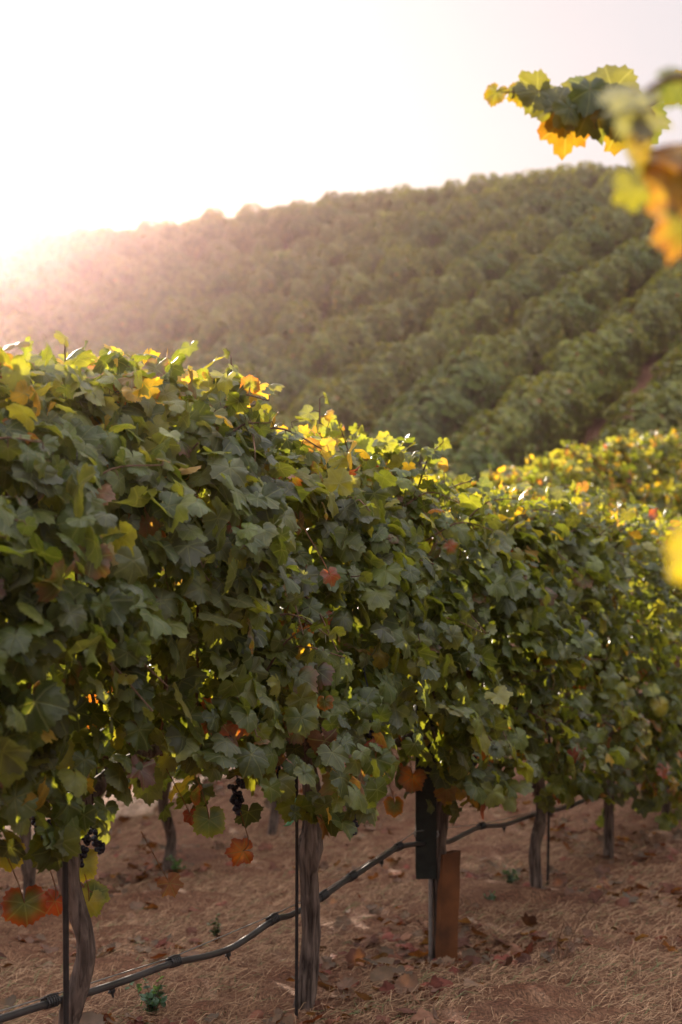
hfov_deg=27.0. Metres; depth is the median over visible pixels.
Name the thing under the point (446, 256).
hillside grapevine
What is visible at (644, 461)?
grapevine
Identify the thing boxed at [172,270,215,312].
hillside grapevine
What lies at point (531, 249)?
hillside grapevine
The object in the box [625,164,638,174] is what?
hillside grapevine
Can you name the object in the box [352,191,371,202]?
hillside grapevine
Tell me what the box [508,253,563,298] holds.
hillside grapevine
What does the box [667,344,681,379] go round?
hillside grapevine
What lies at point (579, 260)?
hillside grapevine
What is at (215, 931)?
weed
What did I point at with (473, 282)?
hillside grapevine
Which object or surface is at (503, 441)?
hillside grapevine
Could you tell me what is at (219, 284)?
hillside grapevine
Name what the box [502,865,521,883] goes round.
weed
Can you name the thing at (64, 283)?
hillside grapevine
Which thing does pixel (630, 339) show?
hillside grapevine
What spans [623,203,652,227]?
hillside grapevine
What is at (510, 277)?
hillside grapevine
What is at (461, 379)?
hillside grapevine
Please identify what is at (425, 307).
hillside grapevine
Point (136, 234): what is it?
hillside grapevine
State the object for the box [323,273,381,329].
hillside grapevine
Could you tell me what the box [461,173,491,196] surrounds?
hillside grapevine
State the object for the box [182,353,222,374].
hillside grapevine
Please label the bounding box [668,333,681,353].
hillside grapevine
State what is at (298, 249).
hillside grapevine
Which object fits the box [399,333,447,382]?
hillside grapevine
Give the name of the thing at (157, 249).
hillside grapevine
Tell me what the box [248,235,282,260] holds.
hillside grapevine
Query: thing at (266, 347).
hillside grapevine
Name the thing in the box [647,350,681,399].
hillside grapevine
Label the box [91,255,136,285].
hillside grapevine
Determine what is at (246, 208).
hillside grapevine
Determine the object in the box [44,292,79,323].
hillside grapevine
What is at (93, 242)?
hillside grapevine
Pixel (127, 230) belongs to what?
hillside grapevine
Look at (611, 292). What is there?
hillside grapevine
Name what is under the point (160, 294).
hillside grapevine
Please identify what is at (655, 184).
grapevine
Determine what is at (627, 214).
hillside grapevine
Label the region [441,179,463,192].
hillside grapevine
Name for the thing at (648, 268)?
hillside grapevine
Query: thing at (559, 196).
hillside grapevine
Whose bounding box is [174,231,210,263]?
hillside grapevine
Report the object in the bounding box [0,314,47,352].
hillside grapevine
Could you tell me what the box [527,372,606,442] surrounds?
hillside grapevine
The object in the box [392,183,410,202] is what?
hillside grapevine
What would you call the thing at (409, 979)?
leaf litter
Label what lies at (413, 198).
hillside grapevine
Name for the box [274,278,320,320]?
hillside grapevine
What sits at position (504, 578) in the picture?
grapevine
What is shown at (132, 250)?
hillside grapevine
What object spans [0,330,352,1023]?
grapevine
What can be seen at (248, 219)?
hillside grapevine
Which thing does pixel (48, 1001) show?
drip hose
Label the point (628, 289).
hillside grapevine
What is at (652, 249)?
hillside grapevine
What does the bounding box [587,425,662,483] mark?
hillside grapevine
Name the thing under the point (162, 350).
hillside grapevine
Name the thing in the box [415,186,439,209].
hillside grapevine
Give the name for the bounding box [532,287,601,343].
hillside grapevine
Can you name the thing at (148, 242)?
hillside grapevine
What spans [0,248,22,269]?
hillside grapevine
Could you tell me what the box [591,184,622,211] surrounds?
hillside grapevine
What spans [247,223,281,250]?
hillside grapevine
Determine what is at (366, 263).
hillside grapevine
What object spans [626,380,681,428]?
hillside grapevine
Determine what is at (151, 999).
weed
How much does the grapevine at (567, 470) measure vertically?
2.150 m
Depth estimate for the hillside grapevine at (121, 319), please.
57.00 m
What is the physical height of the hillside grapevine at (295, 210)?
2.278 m
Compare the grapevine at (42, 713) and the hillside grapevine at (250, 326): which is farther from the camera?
the hillside grapevine at (250, 326)
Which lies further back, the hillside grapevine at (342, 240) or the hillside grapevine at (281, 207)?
the hillside grapevine at (281, 207)
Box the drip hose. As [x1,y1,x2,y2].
[0,771,673,1022]
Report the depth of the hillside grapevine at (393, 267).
58.27 m
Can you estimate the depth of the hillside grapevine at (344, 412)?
38.81 m
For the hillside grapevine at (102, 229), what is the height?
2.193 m
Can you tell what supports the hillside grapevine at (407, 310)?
on the ground at (534, 997)
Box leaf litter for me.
[0,692,681,1023]
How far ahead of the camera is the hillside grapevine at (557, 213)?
67.66 m
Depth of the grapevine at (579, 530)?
7.01 m
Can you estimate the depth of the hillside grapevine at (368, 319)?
48.55 m
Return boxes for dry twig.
[529,882,603,963]
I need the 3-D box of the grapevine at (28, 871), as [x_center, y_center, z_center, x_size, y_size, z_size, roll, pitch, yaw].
[-1.607,1.011,7.331,0.976,2.239,1.608,0,0,26]
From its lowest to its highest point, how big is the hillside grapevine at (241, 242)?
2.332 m
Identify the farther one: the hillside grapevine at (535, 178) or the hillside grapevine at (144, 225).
the hillside grapevine at (144, 225)
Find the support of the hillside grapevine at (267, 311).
on the ground at (534, 997)
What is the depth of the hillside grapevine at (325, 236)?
72.35 m
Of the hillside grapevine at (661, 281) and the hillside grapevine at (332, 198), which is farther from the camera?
the hillside grapevine at (332, 198)
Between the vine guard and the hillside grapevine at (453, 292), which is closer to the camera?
the vine guard
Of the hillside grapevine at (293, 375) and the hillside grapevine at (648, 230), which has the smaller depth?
the hillside grapevine at (293, 375)
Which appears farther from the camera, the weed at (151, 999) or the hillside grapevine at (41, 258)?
the hillside grapevine at (41, 258)
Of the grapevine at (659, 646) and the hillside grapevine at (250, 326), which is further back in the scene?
the hillside grapevine at (250, 326)
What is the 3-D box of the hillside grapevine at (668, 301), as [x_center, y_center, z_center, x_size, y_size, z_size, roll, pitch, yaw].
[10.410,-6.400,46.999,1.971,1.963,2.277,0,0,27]
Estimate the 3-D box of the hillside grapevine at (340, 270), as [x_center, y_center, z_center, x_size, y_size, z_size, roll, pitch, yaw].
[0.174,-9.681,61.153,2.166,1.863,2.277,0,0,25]
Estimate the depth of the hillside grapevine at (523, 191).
80.62 m
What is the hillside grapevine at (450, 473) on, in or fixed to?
on the ground at (534, 997)
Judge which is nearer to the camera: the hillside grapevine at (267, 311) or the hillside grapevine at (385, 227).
the hillside grapevine at (267, 311)
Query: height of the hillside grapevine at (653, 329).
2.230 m
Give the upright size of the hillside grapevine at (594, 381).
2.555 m
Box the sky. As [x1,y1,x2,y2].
[0,0,681,241]
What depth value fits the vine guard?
6.05 m
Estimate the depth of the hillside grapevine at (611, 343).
40.47 m
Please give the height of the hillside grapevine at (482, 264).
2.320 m
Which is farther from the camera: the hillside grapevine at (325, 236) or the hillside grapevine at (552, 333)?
the hillside grapevine at (325, 236)
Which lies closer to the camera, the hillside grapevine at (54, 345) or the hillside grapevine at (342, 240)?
the hillside grapevine at (54, 345)
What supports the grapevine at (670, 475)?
on the ground at (534, 997)
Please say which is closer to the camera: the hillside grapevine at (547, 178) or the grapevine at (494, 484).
the grapevine at (494, 484)
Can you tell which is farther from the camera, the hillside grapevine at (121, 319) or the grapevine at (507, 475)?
the hillside grapevine at (121, 319)
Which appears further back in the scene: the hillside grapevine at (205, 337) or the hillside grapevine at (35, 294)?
the hillside grapevine at (35, 294)
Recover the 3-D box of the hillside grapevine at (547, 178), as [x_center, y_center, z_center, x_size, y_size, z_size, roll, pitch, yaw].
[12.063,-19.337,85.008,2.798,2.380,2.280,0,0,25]
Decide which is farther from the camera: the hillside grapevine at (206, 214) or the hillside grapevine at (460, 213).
the hillside grapevine at (206, 214)
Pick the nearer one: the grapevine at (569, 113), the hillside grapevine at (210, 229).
the grapevine at (569, 113)
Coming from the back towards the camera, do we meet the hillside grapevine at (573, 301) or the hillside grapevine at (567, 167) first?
the hillside grapevine at (567, 167)
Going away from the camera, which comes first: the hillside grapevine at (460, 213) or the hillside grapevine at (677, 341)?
the hillside grapevine at (677, 341)
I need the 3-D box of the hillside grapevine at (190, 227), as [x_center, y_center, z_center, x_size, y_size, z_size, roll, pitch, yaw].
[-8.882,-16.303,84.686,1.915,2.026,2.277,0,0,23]
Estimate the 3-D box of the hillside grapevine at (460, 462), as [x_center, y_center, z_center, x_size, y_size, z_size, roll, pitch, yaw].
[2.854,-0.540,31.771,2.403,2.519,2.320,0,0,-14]
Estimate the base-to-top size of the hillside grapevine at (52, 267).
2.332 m
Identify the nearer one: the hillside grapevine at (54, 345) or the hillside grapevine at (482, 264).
the hillside grapevine at (54, 345)
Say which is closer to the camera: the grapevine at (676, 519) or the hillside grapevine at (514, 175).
the grapevine at (676, 519)
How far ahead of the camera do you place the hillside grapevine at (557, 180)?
77.98 m
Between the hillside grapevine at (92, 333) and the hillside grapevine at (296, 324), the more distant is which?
the hillside grapevine at (92, 333)
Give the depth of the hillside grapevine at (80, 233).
84.85 m
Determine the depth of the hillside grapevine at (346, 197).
88.88 m
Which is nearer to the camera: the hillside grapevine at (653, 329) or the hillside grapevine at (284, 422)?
the hillside grapevine at (284, 422)
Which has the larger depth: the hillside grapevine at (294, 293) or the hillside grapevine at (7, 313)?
the hillside grapevine at (7, 313)
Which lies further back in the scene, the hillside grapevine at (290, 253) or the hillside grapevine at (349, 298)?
the hillside grapevine at (290, 253)
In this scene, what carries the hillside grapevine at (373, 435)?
on the ground at (534, 997)
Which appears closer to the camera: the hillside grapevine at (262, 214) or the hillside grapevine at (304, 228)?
the hillside grapevine at (304, 228)
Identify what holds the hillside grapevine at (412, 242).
on the ground at (534, 997)
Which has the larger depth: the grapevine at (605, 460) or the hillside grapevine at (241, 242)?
the hillside grapevine at (241, 242)
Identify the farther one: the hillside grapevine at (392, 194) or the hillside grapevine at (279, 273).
the hillside grapevine at (392, 194)
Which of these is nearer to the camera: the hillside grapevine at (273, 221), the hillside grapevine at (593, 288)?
the hillside grapevine at (593, 288)
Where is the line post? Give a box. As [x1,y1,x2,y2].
[413,651,438,961]
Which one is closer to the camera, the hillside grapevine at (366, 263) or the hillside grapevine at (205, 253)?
the hillside grapevine at (366, 263)
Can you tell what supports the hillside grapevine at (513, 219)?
on the ground at (534, 997)
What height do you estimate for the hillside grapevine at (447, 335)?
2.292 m
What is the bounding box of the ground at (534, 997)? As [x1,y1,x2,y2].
[0,243,681,1023]
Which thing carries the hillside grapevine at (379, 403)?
on the ground at (534, 997)
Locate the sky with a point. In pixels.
(117, 114)
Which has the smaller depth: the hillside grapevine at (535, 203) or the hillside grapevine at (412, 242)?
the hillside grapevine at (412, 242)
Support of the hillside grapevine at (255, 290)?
on the ground at (534, 997)
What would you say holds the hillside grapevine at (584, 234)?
on the ground at (534, 997)
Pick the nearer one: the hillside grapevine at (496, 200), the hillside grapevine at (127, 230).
the hillside grapevine at (496, 200)
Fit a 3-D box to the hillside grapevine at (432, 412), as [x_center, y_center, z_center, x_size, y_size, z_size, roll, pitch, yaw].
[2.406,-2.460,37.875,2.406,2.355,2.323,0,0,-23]
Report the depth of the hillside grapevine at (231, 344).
46.19 m
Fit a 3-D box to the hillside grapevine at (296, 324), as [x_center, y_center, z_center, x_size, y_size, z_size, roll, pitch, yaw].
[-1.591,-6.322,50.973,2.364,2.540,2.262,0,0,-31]
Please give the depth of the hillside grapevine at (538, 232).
63.70 m
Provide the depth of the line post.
6.06 m
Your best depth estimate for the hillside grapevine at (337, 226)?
74.57 m
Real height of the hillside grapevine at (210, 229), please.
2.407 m
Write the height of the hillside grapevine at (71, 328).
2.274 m
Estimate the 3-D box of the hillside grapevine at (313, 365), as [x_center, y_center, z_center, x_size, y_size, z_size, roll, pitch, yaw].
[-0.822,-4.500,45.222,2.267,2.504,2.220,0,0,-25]
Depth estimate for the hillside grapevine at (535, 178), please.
82.33 m
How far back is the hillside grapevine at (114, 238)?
82.68 m
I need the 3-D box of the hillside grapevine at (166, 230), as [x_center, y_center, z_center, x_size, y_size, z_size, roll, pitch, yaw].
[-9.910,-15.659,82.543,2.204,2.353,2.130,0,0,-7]
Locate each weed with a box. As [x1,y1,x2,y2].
[125,972,166,1013]
[166,855,187,872]
[207,913,221,939]
[481,891,495,900]
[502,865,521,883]
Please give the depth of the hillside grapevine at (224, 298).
58.21 m
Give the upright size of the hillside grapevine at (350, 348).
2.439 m
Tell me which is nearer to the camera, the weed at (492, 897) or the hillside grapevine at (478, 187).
the weed at (492, 897)
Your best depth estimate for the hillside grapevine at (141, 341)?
52.59 m
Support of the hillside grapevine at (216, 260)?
on the ground at (534, 997)
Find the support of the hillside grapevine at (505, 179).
on the ground at (534, 997)
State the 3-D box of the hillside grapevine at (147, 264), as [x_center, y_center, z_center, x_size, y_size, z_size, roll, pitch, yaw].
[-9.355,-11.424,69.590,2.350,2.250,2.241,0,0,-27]
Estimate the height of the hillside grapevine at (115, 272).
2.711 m
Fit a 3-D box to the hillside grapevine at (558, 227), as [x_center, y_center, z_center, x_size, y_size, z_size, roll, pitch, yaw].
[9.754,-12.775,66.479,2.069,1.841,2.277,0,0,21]
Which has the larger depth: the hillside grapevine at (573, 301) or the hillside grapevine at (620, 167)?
the hillside grapevine at (620, 167)
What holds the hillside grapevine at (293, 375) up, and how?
on the ground at (534, 997)
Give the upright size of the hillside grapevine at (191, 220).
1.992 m
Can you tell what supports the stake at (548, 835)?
on the ground at (534, 997)
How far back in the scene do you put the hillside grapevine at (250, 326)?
52.63 m
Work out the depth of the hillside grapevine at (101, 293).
65.25 m
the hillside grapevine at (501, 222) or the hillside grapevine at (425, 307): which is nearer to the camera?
the hillside grapevine at (425, 307)
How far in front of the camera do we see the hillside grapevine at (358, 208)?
83.02 m
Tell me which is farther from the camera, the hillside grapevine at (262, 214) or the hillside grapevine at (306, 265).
the hillside grapevine at (262, 214)
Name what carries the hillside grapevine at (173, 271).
on the ground at (534, 997)
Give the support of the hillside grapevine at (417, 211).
on the ground at (534, 997)
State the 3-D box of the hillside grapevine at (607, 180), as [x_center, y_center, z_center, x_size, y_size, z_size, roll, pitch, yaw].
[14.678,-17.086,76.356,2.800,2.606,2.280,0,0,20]
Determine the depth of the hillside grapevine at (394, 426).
35.55 m
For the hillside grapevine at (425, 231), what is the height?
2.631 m
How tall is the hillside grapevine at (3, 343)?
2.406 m
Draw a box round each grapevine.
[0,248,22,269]
[0,275,12,310]
[0,296,31,327]
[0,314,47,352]
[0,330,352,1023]
[0,337,11,350]
[0,346,88,787]
[2,342,37,355]
[6,272,38,296]
[10,270,61,321]
[19,574,150,899]
[26,253,55,273]
[26,305,81,349]
[28,258,76,290]
[35,337,77,357]
[38,790,106,812]
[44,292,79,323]
[45,269,86,301]
[52,242,86,272]
[57,350,73,358]
[61,243,104,289]
[64,295,109,331]
[66,228,91,250]
[68,281,109,316]
[74,319,123,350]
[76,231,112,256]
[82,567,226,870]
[89,335,140,361]
[90,393,494,1010]
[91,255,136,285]
[93,225,113,239]
[98,229,132,249]
[100,284,144,313]
[102,256,147,293]
[107,300,152,342]
[109,239,149,265]
[118,228,139,238]
[124,330,171,361]
[124,351,159,364]
[126,255,160,285]
[129,228,148,243]
[132,233,165,255]
[135,219,161,235]
[138,281,187,323]
[148,254,198,289]
[149,239,188,260]
[150,297,208,349]
[152,222,185,245]
[152,244,193,273]
[155,339,200,365]
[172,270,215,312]
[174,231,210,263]
[176,221,200,247]
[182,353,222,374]
[183,218,197,227]
[185,308,240,362]
[194,218,228,246]
[197,266,239,301]
[198,207,225,226]
[198,239,238,264]
[202,332,271,374]
[203,245,241,274]
[209,292,253,328]
[211,602,353,835]
[212,253,263,296]
[213,217,238,237]
[219,297,263,356]
[219,362,288,420]
[221,222,254,260]
[225,210,264,229]
[234,202,264,218]
[237,269,279,305]
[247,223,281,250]
[247,334,294,379]
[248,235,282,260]
[252,208,270,222]
[254,293,295,342]
[256,357,317,424]
[259,250,308,290]
[263,209,296,246]
[270,300,335,361]
[271,204,289,220]
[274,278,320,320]
[274,414,318,434]
[275,249,300,268]
[282,204,314,226]
[282,210,324,245]
[285,254,325,284]
[285,331,344,392]
[285,377,377,439]
[287,199,308,208]
[288,237,322,264]
[299,201,347,228]
[300,264,342,319]
[303,464,602,958]
[306,224,336,253]
[307,206,321,213]
[307,243,354,273]
[308,315,376,372]
[312,189,347,220]
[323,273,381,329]
[325,363,398,428]
[330,214,359,240]
[334,233,364,261]
[334,265,359,288]
[336,191,359,208]
[339,304,403,355]
[344,199,371,219]
[344,243,384,281]
[346,434,417,479]
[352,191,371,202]
[355,341,427,407]
[359,189,389,211]
[362,274,406,317]
[365,406,443,479]
[369,211,403,246]
[372,297,421,349]
[374,245,432,296]
[376,187,405,202]
[377,196,408,224]
[380,375,480,450]
[391,277,446,334]
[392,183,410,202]
[394,235,430,255]
[396,188,427,211]
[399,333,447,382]
[400,211,450,249]
[402,201,433,225]
[407,247,447,289]
[412,275,471,312]
[412,431,519,484]
[412,470,456,485]
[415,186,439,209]
[417,347,505,428]
[421,307,481,358]
[423,247,456,279]
[425,185,454,202]
[437,227,480,261]
[438,298,504,347]
[439,257,485,306]
[440,196,483,232]
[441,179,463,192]
[446,245,512,288]
[447,406,544,479]
[449,334,530,405]
[450,476,654,888]
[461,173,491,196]
[462,216,501,249]
[470,231,532,274]
[470,280,527,332]
[476,172,502,187]
[476,187,512,212]
[476,207,514,238]
[481,464,581,496]
[483,64,671,159]
[488,475,519,640]
[489,327,547,383]
[489,375,575,463]
[490,181,520,208]
[492,269,544,311]
[498,172,519,186]
[498,207,528,239]
[500,231,537,267]
[502,178,508,184]
[505,178,534,204]
[506,296,586,368]
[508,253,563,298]
[511,186,556,215]
[512,214,557,260]
[516,168,546,194]
[518,449,614,516]
[525,218,568,251]
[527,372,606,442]
[531,338,632,419]
[531,502,681,858]
[532,247,577,291]
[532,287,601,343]
[533,169,557,192]
[536,186,569,207]
[537,201,587,229]
[542,167,565,178]
[545,169,585,200]
[547,235,599,279]
[555,440,641,517]
[556,163,575,176]
[557,269,613,329]
[562,216,613,269]
[566,161,603,189]
[569,329,637,404]
[574,206,626,255]
[574,260,622,312]
[574,507,681,830]
[577,189,610,214]
[586,162,612,187]
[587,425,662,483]
[589,314,657,377]
[590,169,622,206]
[590,296,680,358]
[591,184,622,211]
[594,255,645,302]
[597,67,681,265]
[597,243,666,289]
[597,433,673,579]
[600,390,681,469]
[603,212,635,247]
[607,165,626,171]
[610,204,645,243]
[620,235,671,279]
[620,429,681,519]
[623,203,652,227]
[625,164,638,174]
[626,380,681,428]
[633,268,681,319]
[635,289,681,339]
[636,217,681,267]
[641,427,681,519]
[642,516,681,697]
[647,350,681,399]
[664,254,681,272]
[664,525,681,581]
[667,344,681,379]
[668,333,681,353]
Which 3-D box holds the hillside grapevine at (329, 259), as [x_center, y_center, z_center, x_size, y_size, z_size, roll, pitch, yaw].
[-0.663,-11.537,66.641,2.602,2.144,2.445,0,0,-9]
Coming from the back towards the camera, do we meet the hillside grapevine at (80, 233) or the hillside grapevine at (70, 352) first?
the hillside grapevine at (80, 233)
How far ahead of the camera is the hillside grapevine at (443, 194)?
86.23 m
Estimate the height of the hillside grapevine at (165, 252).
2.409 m
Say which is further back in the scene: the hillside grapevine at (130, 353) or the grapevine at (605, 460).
the hillside grapevine at (130, 353)
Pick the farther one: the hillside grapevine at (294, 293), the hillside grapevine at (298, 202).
the hillside grapevine at (298, 202)
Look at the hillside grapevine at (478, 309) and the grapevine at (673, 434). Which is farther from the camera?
the hillside grapevine at (478, 309)
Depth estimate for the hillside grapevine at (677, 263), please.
53.28 m
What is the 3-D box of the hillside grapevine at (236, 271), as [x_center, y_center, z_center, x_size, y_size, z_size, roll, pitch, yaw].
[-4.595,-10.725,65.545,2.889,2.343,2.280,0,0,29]
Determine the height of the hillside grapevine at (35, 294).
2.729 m
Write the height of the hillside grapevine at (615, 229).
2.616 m
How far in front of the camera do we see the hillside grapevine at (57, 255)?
78.54 m
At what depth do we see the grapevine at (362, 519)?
4.70 m
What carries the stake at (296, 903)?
on the ground at (534, 997)
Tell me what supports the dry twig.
on the ground at (534, 997)
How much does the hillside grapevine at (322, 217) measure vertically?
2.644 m
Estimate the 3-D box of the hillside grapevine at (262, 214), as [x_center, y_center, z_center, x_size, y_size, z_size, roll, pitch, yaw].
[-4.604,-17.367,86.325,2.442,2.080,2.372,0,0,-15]
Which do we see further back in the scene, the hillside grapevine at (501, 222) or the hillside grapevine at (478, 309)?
the hillside grapevine at (501, 222)
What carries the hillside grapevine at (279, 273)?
on the ground at (534, 997)
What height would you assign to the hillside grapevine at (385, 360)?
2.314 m
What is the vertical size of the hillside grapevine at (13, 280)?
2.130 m
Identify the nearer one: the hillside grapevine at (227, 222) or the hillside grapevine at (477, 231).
the hillside grapevine at (477, 231)
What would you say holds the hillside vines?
on the ground at (534, 997)
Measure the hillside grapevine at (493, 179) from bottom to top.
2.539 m
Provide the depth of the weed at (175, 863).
8.39 m
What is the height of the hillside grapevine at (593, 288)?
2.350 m
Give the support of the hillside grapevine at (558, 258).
on the ground at (534, 997)
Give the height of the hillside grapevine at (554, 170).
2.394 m
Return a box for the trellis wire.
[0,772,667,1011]
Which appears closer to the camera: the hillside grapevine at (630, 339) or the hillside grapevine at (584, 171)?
the hillside grapevine at (630, 339)
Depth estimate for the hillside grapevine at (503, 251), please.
59.94 m
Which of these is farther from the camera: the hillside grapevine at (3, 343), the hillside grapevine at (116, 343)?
the hillside grapevine at (3, 343)
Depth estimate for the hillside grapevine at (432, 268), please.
60.45 m
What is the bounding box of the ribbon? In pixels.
[284,798,295,825]
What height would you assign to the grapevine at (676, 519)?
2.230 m
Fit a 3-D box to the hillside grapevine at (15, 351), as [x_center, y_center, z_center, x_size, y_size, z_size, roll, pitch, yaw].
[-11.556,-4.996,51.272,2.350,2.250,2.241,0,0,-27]
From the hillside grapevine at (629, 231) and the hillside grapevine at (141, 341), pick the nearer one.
the hillside grapevine at (141, 341)
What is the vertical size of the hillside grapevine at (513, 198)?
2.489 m
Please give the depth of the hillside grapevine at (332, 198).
86.97 m
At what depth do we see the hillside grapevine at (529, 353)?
43.33 m
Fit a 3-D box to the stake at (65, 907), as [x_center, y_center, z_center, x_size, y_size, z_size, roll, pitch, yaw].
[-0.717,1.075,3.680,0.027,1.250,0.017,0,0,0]
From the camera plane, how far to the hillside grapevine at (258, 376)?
40.90 m
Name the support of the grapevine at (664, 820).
on the ground at (534, 997)
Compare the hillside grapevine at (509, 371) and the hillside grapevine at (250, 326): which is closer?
the hillside grapevine at (509, 371)
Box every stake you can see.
[62,791,68,1023]
[294,747,298,1017]
[546,733,550,885]
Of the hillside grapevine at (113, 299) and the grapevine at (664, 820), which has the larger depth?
the hillside grapevine at (113, 299)
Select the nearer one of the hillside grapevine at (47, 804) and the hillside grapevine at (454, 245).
the hillside grapevine at (47, 804)
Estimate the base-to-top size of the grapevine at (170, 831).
2.254 m
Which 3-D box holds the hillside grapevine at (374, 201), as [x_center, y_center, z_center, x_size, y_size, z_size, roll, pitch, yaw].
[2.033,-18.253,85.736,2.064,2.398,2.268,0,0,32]
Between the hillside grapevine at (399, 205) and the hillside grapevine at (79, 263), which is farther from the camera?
the hillside grapevine at (399, 205)
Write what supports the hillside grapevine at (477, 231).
on the ground at (534, 997)
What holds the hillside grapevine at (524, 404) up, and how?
on the ground at (534, 997)
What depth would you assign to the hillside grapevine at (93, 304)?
59.67 m
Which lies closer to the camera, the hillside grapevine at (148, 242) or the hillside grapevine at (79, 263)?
the hillside grapevine at (79, 263)
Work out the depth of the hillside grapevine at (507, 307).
50.52 m
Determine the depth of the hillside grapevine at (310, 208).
85.16 m
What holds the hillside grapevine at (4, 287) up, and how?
on the ground at (534, 997)
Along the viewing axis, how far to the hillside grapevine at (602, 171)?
83.58 m
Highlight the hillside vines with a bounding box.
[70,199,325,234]
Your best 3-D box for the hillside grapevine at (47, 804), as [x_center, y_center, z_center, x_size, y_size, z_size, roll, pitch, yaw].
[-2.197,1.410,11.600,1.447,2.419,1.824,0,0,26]
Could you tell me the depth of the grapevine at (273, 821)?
9.65 m
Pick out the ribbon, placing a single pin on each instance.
(288, 823)
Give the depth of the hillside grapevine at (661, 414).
33.04 m
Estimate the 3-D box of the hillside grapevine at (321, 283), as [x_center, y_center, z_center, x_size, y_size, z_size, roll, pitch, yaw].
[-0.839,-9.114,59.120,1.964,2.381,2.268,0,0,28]
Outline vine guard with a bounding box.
[433,850,460,960]
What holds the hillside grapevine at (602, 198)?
on the ground at (534, 997)
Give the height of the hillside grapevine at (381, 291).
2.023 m
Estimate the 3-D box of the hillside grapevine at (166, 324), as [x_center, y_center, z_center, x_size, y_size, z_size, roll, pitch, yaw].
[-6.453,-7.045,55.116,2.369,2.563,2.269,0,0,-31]

